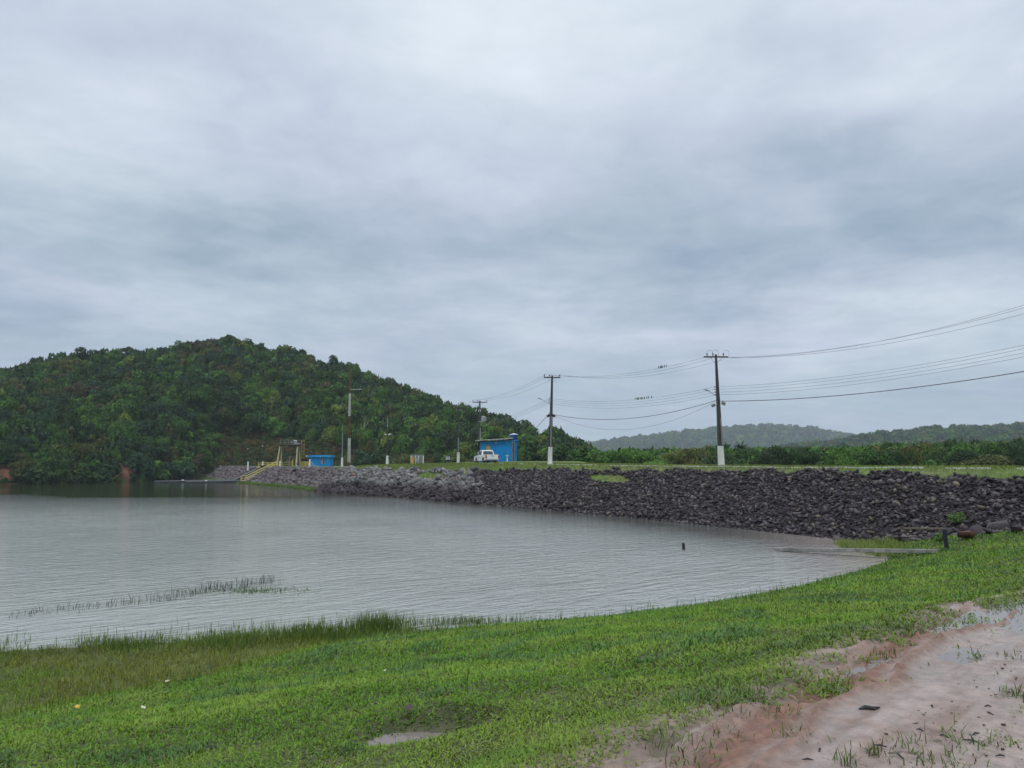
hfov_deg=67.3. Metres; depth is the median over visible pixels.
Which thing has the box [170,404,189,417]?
tree
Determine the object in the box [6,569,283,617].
reeds
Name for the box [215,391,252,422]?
tree
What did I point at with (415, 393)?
tree
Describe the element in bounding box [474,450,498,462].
pickup truck
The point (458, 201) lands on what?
sky
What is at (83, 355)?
tree
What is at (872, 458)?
tree
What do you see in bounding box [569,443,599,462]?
bush
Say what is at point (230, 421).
tree
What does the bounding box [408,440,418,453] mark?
tree
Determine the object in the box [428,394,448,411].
tree
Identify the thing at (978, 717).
grit
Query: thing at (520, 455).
tree
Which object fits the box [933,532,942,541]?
shrub
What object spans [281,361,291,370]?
tree
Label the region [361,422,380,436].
tree
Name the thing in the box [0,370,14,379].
tree
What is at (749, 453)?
tree
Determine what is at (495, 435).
tree
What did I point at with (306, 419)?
tree
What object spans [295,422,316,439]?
tree
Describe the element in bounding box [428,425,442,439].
tree
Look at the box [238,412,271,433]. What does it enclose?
tree
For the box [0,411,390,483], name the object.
hill
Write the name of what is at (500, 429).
tree
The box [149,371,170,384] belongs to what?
tree
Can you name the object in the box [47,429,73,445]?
tree
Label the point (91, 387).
tree
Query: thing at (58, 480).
bush
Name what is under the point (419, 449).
tree
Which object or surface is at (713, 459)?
tree
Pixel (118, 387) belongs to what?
tree
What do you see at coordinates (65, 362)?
tree
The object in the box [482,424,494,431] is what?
tree
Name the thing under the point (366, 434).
tree
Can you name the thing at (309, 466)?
crest edging
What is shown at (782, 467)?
kerb
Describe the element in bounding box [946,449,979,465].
tree
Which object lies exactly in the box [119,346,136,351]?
tree
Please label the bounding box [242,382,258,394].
tree
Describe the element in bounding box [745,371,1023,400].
cable
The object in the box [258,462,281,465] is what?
yellow fence
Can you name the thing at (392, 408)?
tree
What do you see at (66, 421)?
tree
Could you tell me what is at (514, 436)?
water tank
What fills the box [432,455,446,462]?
bush
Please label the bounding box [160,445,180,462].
tree
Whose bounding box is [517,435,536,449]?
tree
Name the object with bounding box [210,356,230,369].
tree
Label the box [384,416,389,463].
lamp post
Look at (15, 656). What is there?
marsh grass
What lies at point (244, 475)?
channel wall
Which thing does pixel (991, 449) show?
tree
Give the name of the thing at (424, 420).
tree
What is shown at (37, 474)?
forest
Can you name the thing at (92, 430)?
tree
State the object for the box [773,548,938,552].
concrete beam
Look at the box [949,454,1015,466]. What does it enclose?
tree
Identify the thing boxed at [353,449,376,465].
bush
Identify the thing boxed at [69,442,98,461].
tree
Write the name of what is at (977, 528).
rock
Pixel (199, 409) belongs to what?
tree
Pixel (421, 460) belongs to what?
fence enclosure
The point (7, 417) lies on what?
tree
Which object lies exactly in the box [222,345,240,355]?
tree
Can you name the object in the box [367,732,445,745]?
puddle
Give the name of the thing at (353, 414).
tree
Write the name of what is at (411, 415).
tree
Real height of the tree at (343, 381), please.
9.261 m
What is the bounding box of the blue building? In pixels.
[475,435,517,462]
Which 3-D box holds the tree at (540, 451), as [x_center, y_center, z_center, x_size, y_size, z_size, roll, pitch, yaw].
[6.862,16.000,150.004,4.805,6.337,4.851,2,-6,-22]
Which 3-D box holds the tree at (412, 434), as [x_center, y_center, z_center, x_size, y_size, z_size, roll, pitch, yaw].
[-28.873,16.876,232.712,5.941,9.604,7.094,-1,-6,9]
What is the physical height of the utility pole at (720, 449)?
10.372 m
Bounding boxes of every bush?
[1,477,14,483]
[45,466,67,482]
[67,466,102,482]
[129,473,144,480]
[148,469,167,479]
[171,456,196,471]
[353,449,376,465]
[369,450,386,464]
[389,454,410,463]
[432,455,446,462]
[447,454,473,462]
[520,444,543,460]
[541,443,572,460]
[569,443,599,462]
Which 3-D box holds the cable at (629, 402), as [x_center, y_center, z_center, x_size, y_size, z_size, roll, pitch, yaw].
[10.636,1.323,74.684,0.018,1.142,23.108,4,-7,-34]
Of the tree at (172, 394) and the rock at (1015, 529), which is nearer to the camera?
the rock at (1015, 529)
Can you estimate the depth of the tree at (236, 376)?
267.09 m
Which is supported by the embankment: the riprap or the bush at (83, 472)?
the riprap
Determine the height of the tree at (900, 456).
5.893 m
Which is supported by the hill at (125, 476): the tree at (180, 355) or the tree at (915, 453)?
the tree at (180, 355)
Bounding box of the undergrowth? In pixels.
[203,418,444,473]
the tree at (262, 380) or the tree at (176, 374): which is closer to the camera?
the tree at (176, 374)
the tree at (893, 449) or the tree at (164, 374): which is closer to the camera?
the tree at (893, 449)
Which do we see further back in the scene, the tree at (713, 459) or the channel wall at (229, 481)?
the channel wall at (229, 481)
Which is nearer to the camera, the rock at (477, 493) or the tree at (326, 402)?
the rock at (477, 493)
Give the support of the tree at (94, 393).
on the hill at (125, 476)
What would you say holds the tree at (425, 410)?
on the hill at (125, 476)
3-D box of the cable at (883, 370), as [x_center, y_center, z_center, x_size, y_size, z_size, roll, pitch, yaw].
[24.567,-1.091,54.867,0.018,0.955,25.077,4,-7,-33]
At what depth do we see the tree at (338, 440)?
239.76 m
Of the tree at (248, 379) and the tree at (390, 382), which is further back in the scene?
the tree at (390, 382)
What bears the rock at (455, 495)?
on the riprap
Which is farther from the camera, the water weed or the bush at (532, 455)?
the bush at (532, 455)
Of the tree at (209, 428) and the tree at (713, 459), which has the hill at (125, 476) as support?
the tree at (209, 428)
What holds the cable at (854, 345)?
attached to the utility pole at (720, 449)
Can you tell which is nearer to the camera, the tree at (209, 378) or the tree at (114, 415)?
the tree at (114, 415)
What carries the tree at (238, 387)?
on the hill at (125, 476)
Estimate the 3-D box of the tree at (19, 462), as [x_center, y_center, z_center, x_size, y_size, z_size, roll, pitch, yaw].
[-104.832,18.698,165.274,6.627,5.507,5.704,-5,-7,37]
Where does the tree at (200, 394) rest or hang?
on the hill at (125, 476)
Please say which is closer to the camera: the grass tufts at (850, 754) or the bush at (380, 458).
the grass tufts at (850, 754)
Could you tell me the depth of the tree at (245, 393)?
257.91 m
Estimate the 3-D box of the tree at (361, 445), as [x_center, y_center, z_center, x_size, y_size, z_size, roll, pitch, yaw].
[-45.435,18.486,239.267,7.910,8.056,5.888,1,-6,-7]
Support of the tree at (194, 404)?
on the hill at (125, 476)
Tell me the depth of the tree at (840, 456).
110.86 m
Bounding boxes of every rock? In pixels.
[410,478,418,484]
[423,491,428,498]
[436,473,441,480]
[440,485,447,492]
[452,492,460,500]
[469,465,478,471]
[475,490,481,496]
[891,536,908,540]
[939,527,956,534]
[957,530,975,538]
[969,524,982,534]
[982,528,994,533]
[986,520,1009,529]
[1011,526,1021,532]
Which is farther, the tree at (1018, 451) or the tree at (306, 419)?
the tree at (306, 419)
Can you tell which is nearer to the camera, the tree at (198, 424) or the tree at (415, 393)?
the tree at (198, 424)
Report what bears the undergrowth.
on the hill at (125, 476)
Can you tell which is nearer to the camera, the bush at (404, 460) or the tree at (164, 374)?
the bush at (404, 460)
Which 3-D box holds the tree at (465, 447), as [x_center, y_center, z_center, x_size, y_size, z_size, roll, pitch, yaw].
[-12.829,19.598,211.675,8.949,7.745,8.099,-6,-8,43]
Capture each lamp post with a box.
[341,424,342,466]
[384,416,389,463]
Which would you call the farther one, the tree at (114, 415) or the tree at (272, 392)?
the tree at (272, 392)
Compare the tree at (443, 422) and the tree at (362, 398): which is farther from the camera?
the tree at (362, 398)
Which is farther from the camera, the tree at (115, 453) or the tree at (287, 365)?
the tree at (287, 365)
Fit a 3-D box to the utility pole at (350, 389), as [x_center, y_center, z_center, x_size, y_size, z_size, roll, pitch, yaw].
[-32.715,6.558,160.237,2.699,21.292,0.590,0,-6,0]
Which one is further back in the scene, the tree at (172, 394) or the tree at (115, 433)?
the tree at (172, 394)
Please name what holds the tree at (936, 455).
on the ground at (638, 754)
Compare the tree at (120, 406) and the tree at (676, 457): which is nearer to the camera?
the tree at (676, 457)
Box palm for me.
[733,441,748,449]
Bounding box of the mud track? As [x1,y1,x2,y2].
[631,595,1023,767]
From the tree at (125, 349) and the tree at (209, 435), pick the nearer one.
the tree at (209, 435)
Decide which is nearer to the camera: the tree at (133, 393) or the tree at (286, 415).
the tree at (133, 393)
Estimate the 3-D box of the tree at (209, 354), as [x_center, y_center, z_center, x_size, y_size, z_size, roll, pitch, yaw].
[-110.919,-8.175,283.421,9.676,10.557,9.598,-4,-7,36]
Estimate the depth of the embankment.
49.45 m
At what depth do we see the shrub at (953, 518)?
39.46 m
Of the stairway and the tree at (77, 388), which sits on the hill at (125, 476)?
the tree at (77, 388)
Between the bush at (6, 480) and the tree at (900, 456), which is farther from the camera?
the bush at (6, 480)
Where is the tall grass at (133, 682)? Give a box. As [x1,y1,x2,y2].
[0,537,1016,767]
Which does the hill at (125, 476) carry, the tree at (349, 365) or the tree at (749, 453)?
the tree at (349, 365)
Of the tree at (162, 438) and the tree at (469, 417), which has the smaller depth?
the tree at (162, 438)
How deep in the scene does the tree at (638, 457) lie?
131.86 m
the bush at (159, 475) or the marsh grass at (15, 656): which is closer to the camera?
the marsh grass at (15, 656)
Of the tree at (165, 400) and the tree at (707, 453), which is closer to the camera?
the tree at (707, 453)
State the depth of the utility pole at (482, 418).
116.86 m
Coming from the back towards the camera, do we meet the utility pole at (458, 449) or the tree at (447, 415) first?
the tree at (447, 415)
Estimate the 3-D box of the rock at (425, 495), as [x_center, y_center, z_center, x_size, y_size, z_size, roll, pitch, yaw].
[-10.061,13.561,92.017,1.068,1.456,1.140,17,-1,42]
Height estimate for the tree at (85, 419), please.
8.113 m
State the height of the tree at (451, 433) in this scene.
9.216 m
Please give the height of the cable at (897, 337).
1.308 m
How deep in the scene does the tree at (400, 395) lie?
270.44 m
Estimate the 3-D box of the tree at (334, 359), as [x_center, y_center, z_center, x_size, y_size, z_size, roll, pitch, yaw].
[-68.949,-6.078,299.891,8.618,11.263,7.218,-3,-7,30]
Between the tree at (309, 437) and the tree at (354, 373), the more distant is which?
the tree at (354, 373)
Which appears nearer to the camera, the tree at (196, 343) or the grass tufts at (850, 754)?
the grass tufts at (850, 754)
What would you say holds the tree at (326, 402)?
on the hill at (125, 476)
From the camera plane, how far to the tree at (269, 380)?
269.79 m
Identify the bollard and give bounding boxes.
[942,528,948,548]
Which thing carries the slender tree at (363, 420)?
on the hill at (125, 476)
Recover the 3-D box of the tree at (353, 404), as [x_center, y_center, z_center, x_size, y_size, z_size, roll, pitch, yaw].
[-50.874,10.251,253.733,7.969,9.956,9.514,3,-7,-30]
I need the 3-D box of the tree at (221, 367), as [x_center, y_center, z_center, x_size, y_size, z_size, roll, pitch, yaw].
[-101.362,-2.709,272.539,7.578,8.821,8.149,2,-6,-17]
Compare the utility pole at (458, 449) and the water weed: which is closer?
the water weed
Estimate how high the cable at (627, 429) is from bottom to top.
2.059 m
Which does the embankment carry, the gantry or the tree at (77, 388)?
the gantry
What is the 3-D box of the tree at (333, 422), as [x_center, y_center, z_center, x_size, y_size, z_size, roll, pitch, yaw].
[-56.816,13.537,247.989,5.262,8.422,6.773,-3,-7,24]
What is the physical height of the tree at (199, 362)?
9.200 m
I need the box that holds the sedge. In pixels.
[0,607,558,655]
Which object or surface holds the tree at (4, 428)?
on the hill at (125, 476)
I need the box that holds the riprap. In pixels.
[204,465,1023,541]
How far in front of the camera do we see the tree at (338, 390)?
264.24 m
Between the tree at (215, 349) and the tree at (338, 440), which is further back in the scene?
the tree at (215, 349)
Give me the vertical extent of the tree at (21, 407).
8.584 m
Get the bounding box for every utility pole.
[347,370,360,465]
[451,407,465,461]
[472,400,486,452]
[537,374,559,464]
[704,350,728,464]
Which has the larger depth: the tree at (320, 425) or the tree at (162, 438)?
the tree at (320, 425)
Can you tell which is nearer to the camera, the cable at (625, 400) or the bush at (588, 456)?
the cable at (625, 400)
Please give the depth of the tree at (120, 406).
210.63 m
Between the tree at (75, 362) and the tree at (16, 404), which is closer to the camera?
the tree at (16, 404)
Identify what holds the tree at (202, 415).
on the hill at (125, 476)
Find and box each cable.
[545,357,703,376]
[549,387,711,401]
[552,390,709,403]
[553,400,715,419]
[554,409,699,429]
[557,358,711,377]
[713,308,1021,357]
[723,345,1022,386]
[728,357,1020,394]
[735,353,1021,391]
[737,349,1020,388]
[740,314,1021,357]
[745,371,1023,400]
[764,305,1022,356]
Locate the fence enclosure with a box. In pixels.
[411,454,423,463]
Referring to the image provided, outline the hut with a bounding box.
[306,455,334,465]
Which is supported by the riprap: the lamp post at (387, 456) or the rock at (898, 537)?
the rock at (898, 537)
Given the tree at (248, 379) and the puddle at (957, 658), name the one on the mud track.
the puddle at (957, 658)
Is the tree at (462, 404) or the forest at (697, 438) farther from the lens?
the forest at (697, 438)
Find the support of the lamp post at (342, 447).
on the embankment
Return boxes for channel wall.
[154,469,254,482]
[186,466,272,482]
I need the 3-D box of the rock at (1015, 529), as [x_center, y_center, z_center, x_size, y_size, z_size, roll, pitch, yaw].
[22.840,6.723,34.810,0.468,0.633,0.148,11,30,36]
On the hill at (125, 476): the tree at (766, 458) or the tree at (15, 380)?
the tree at (15, 380)
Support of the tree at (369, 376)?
on the hill at (125, 476)
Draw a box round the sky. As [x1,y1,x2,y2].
[0,0,1023,441]
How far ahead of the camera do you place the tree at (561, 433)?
212.18 m
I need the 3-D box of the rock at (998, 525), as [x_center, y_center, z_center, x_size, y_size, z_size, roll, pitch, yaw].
[23.143,6.940,36.732,0.835,1.131,0.537,13,16,10]
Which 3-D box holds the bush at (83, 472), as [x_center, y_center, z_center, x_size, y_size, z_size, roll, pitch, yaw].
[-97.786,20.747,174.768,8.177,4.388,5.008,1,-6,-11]
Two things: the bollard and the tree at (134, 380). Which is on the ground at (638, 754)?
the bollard
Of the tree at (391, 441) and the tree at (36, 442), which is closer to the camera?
the tree at (36, 442)
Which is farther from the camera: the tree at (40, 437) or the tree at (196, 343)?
the tree at (196, 343)
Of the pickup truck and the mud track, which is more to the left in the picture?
the pickup truck
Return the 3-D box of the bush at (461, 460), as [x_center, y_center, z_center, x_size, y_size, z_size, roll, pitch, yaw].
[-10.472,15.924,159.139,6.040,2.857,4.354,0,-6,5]
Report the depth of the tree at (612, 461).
132.30 m
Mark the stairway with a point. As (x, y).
(276, 462)
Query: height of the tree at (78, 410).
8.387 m
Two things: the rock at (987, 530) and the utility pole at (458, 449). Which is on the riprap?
the rock at (987, 530)
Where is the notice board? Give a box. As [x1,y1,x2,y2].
[445,454,450,462]
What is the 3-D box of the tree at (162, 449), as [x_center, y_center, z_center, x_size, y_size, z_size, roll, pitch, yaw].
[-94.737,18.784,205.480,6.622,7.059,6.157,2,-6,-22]
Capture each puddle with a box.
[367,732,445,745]
[823,600,1023,691]
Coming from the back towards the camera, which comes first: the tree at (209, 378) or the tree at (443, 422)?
the tree at (209, 378)
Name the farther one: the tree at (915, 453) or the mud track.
the tree at (915, 453)
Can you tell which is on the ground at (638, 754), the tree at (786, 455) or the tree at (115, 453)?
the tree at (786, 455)
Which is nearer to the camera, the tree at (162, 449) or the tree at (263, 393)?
the tree at (162, 449)
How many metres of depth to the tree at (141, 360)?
264.89 m
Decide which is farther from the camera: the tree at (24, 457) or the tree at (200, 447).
the tree at (200, 447)
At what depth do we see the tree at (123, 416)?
208.11 m
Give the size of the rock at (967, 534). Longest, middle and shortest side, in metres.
0.840 x 0.594 x 0.417 m
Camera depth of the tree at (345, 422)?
246.33 m
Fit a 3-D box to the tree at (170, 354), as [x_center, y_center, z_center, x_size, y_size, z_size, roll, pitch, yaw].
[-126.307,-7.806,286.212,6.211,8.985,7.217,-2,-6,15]
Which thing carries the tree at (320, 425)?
on the hill at (125, 476)
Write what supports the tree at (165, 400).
on the hill at (125, 476)
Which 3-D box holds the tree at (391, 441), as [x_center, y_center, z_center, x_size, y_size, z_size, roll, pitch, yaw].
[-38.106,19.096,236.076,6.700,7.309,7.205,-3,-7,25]
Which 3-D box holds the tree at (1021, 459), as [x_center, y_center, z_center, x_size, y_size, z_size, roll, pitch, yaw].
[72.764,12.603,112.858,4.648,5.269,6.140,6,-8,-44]
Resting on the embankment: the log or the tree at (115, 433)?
the log
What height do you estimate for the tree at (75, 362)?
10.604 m
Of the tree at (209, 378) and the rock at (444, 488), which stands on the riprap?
the rock at (444, 488)
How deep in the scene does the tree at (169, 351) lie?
293.20 m
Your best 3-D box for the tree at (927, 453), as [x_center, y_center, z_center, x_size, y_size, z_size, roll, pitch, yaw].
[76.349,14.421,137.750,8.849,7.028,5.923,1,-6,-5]
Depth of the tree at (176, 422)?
219.00 m
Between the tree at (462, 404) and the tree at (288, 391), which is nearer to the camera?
the tree at (288, 391)
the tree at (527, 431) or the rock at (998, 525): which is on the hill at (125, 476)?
the tree at (527, 431)
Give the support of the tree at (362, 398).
on the hill at (125, 476)
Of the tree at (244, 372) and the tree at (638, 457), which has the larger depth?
the tree at (244, 372)
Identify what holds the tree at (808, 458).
on the ground at (638, 754)
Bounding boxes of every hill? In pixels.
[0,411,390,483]
[598,428,829,449]
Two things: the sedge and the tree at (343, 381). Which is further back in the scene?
the tree at (343, 381)
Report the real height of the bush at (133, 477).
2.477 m
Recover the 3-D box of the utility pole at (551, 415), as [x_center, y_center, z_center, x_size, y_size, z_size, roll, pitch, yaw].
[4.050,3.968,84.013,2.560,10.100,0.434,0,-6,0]
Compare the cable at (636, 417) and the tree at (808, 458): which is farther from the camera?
the tree at (808, 458)
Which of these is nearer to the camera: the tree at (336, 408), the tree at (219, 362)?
the tree at (336, 408)
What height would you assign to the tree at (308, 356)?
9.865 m
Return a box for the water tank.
[510,433,517,439]
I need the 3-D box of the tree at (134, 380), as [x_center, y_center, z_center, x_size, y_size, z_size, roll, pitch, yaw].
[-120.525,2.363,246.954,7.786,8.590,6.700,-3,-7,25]
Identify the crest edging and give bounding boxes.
[273,466,344,467]
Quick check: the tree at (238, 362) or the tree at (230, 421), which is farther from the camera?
the tree at (238, 362)
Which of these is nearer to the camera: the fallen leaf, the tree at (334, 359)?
the fallen leaf
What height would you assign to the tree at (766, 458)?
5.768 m
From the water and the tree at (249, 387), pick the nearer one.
the water
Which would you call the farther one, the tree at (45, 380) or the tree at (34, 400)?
the tree at (45, 380)
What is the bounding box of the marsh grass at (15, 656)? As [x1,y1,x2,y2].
[0,618,471,717]
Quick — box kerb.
[488,463,1023,469]
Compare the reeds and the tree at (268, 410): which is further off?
the tree at (268, 410)
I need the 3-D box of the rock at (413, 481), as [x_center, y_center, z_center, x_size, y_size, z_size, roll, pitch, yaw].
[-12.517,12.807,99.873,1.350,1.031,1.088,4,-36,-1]
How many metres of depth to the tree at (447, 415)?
244.92 m
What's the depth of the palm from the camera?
149.37 m
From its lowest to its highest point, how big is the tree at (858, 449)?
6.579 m
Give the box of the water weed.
[184,585,338,596]
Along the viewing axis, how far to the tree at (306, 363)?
293.45 m
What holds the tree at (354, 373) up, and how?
on the hill at (125, 476)
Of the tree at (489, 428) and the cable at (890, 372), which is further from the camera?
the tree at (489, 428)
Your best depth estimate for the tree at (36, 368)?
261.76 m
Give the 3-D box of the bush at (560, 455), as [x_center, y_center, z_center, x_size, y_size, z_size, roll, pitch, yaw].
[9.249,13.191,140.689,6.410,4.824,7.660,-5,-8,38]
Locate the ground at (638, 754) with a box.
[0,532,1023,767]
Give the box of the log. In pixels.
[896,527,942,530]
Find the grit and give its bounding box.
[855,651,1023,766]
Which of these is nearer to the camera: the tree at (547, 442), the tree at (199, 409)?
the tree at (547, 442)
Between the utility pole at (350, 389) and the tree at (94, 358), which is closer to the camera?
the utility pole at (350, 389)
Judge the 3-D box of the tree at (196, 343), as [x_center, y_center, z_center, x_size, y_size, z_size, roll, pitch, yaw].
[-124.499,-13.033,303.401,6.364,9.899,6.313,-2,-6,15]
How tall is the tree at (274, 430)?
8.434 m
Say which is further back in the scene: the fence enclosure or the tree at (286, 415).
the tree at (286, 415)
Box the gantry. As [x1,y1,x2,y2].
[277,440,303,465]
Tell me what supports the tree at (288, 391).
on the hill at (125, 476)
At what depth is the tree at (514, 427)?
226.65 m
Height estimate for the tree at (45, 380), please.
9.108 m
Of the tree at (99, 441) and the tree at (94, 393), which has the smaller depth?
the tree at (99, 441)
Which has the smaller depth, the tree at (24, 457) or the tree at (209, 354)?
the tree at (24, 457)
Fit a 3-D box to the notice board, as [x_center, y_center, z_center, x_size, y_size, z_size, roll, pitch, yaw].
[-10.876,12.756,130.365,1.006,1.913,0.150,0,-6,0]
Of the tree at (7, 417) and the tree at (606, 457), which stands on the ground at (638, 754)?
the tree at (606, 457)
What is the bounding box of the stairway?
[240,461,277,480]
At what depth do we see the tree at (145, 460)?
192.94 m
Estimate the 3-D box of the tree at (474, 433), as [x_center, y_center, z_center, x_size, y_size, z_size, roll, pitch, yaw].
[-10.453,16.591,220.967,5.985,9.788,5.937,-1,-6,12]
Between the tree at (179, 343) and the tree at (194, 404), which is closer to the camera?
the tree at (194, 404)
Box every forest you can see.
[0,334,1023,483]
[582,422,854,451]
[774,421,1023,447]
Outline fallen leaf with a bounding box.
[404,704,412,710]
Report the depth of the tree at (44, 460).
168.35 m
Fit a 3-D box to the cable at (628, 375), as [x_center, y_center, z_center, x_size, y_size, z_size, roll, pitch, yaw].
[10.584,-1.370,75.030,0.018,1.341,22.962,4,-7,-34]
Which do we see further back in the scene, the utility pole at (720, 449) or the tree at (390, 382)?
the tree at (390, 382)
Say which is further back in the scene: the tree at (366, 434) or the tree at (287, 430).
the tree at (287, 430)
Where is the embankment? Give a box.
[224,461,1023,539]
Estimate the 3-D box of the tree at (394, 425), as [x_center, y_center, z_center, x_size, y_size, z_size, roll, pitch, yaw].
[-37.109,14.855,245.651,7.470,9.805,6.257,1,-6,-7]
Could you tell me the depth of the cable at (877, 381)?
53.10 m
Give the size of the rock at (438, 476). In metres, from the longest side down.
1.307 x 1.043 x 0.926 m
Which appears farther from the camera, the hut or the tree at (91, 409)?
the tree at (91, 409)
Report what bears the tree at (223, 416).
on the hill at (125, 476)
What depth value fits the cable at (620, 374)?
74.36 m
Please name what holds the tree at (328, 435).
on the hill at (125, 476)
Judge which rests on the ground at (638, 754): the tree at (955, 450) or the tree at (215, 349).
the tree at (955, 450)
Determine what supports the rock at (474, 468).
on the riprap
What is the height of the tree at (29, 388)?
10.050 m
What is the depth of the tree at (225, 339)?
307.25 m
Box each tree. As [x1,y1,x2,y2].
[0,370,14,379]
[0,412,20,421]
[0,423,11,440]
[1,377,19,386]
[3,398,26,412]
[6,372,21,381]
[6,453,36,476]
[10,460,32,478]
[14,421,49,451]
[16,402,40,413]
[23,365,43,372]
[23,435,40,448]
[24,381,38,394]
[26,397,43,404]
[38,456,72,482]
[39,377,56,386]
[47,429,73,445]
[49,358,75,372]
[57,357,80,365]
[59,412,81,440]
[60,381,87,397]
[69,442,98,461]
[73,347,98,362]
[73,406,85,416]
[79,412,105,429]
[79,422,108,443]
[80,406,112,427]
[83,384,101,398]
[86,353,111,364]
[87,389,103,402]
[88,433,109,446]
[97,398,139,416]
[103,421,138,444]
[108,412,118,422]
[109,444,122,460]
[113,411,133,422]
[116,383,133,394]
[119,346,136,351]
[120,387,137,395]
[122,451,156,473]
[126,354,155,371]
[130,378,146,385]
[148,441,170,459]
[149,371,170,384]
[152,436,171,446]
[155,395,181,412]
[158,347,179,355]
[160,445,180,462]
[165,384,183,402]
[167,371,181,381]
[168,351,178,359]
[169,417,185,430]
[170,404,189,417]
[172,340,193,350]
[175,350,187,360]
[178,384,213,406]
[180,395,197,410]
[185,407,209,430]
[187,402,207,413]
[187,424,199,442]
[189,340,200,349]
[190,440,208,454]
[193,417,204,431]
[194,349,223,361]
[194,356,207,364]
[195,429,224,447]
[196,343,221,355]
[197,372,214,383]
[200,418,214,432]
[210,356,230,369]
[212,377,230,385]
[214,406,239,425]
[215,365,235,374]
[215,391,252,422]
[220,337,230,343]
[220,406,237,424]
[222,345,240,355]
[228,370,242,384]
[229,383,250,394]
[230,358,249,370]
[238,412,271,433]
[239,390,257,404]
[240,368,258,378]
[241,375,255,383]
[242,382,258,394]
[244,395,262,414]
[251,387,270,400]
[253,375,270,387]
[255,398,282,414]
[260,372,274,388]
[266,389,283,401]
[268,417,286,435]
[278,385,299,398]
[278,405,291,422]
[279,422,295,436]
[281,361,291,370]
[281,398,296,419]
[293,408,317,429]
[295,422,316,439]
[300,358,316,367]
[301,427,320,442]
[303,354,314,363]
[308,417,330,437]
[318,425,340,442]
[321,397,339,407]
[326,413,344,427]
[327,355,344,365]
[329,383,355,399]
[331,404,348,421]
[332,426,350,444]
[334,377,347,387]
[335,414,347,432]
[343,361,359,371]
[343,367,362,380]
[343,437,355,449]
[345,410,363,426]
[348,395,366,401]
[349,400,369,418]
[353,431,371,449]
[357,426,374,443]
[359,416,369,428]
[360,373,373,380]
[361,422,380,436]
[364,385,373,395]
[378,435,396,453]
[382,377,402,392]
[382,404,403,419]
[388,392,407,403]
[388,415,403,433]
[405,413,418,420]
[405,424,421,444]
[407,387,420,397]
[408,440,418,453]
[410,417,427,427]
[413,403,439,418]
[414,439,433,456]
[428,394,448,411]
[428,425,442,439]
[437,420,459,429]
[438,428,466,449]
[439,407,457,420]
[443,436,456,450]
[449,440,463,450]
[454,442,473,455]
[456,402,471,408]
[463,410,485,423]
[466,425,482,439]
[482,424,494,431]
[487,432,500,438]
[494,425,514,433]
[506,424,522,434]
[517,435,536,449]
[518,426,539,436]
[518,448,528,460]
[535,437,556,446]
[537,450,547,460]
[552,429,574,444]
[584,448,632,462]
[596,458,619,463]
[619,448,655,463]
[644,459,671,463]
[660,447,705,464]
[694,448,713,458]
[703,453,744,464]
[738,448,756,458]
[748,449,792,464]
[766,445,793,464]
[789,448,821,465]
[822,446,863,465]
[849,446,868,458]
[852,449,897,465]
[879,446,913,465]
[880,449,913,464]
[897,442,931,465]
[919,445,943,460]
[925,449,951,459]
[942,442,981,460]
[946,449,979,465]
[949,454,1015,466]
[979,443,1012,457]
[990,452,1023,464]
[1004,439,1023,466]
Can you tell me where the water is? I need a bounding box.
[0,479,887,650]
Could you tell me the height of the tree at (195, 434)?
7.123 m
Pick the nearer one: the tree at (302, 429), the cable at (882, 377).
the cable at (882, 377)
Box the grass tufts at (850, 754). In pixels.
[621,618,1023,767]
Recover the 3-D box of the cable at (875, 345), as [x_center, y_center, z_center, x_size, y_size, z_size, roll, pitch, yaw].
[24.535,-3.012,55.103,0.018,0.990,25.332,4,-7,-34]
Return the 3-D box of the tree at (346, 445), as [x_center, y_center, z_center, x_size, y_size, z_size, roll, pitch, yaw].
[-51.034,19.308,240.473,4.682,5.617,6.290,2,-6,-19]
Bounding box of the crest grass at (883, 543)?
[200,462,1023,556]
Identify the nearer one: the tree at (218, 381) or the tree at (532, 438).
the tree at (532, 438)
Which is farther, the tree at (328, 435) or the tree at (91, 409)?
the tree at (328, 435)
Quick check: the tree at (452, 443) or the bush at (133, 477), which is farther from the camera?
the tree at (452, 443)
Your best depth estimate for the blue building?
112.34 m
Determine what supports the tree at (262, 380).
on the hill at (125, 476)
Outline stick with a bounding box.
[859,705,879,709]
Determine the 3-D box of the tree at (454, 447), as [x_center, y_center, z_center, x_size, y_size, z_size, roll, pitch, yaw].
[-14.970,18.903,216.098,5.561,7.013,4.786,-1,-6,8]
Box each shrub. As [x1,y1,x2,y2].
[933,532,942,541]
[946,512,965,524]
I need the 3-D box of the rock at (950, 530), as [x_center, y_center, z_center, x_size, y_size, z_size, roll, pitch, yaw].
[21.719,7.444,38.457,0.779,0.387,0.999,-30,-8,-23]
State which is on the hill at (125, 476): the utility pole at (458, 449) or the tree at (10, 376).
the tree at (10, 376)

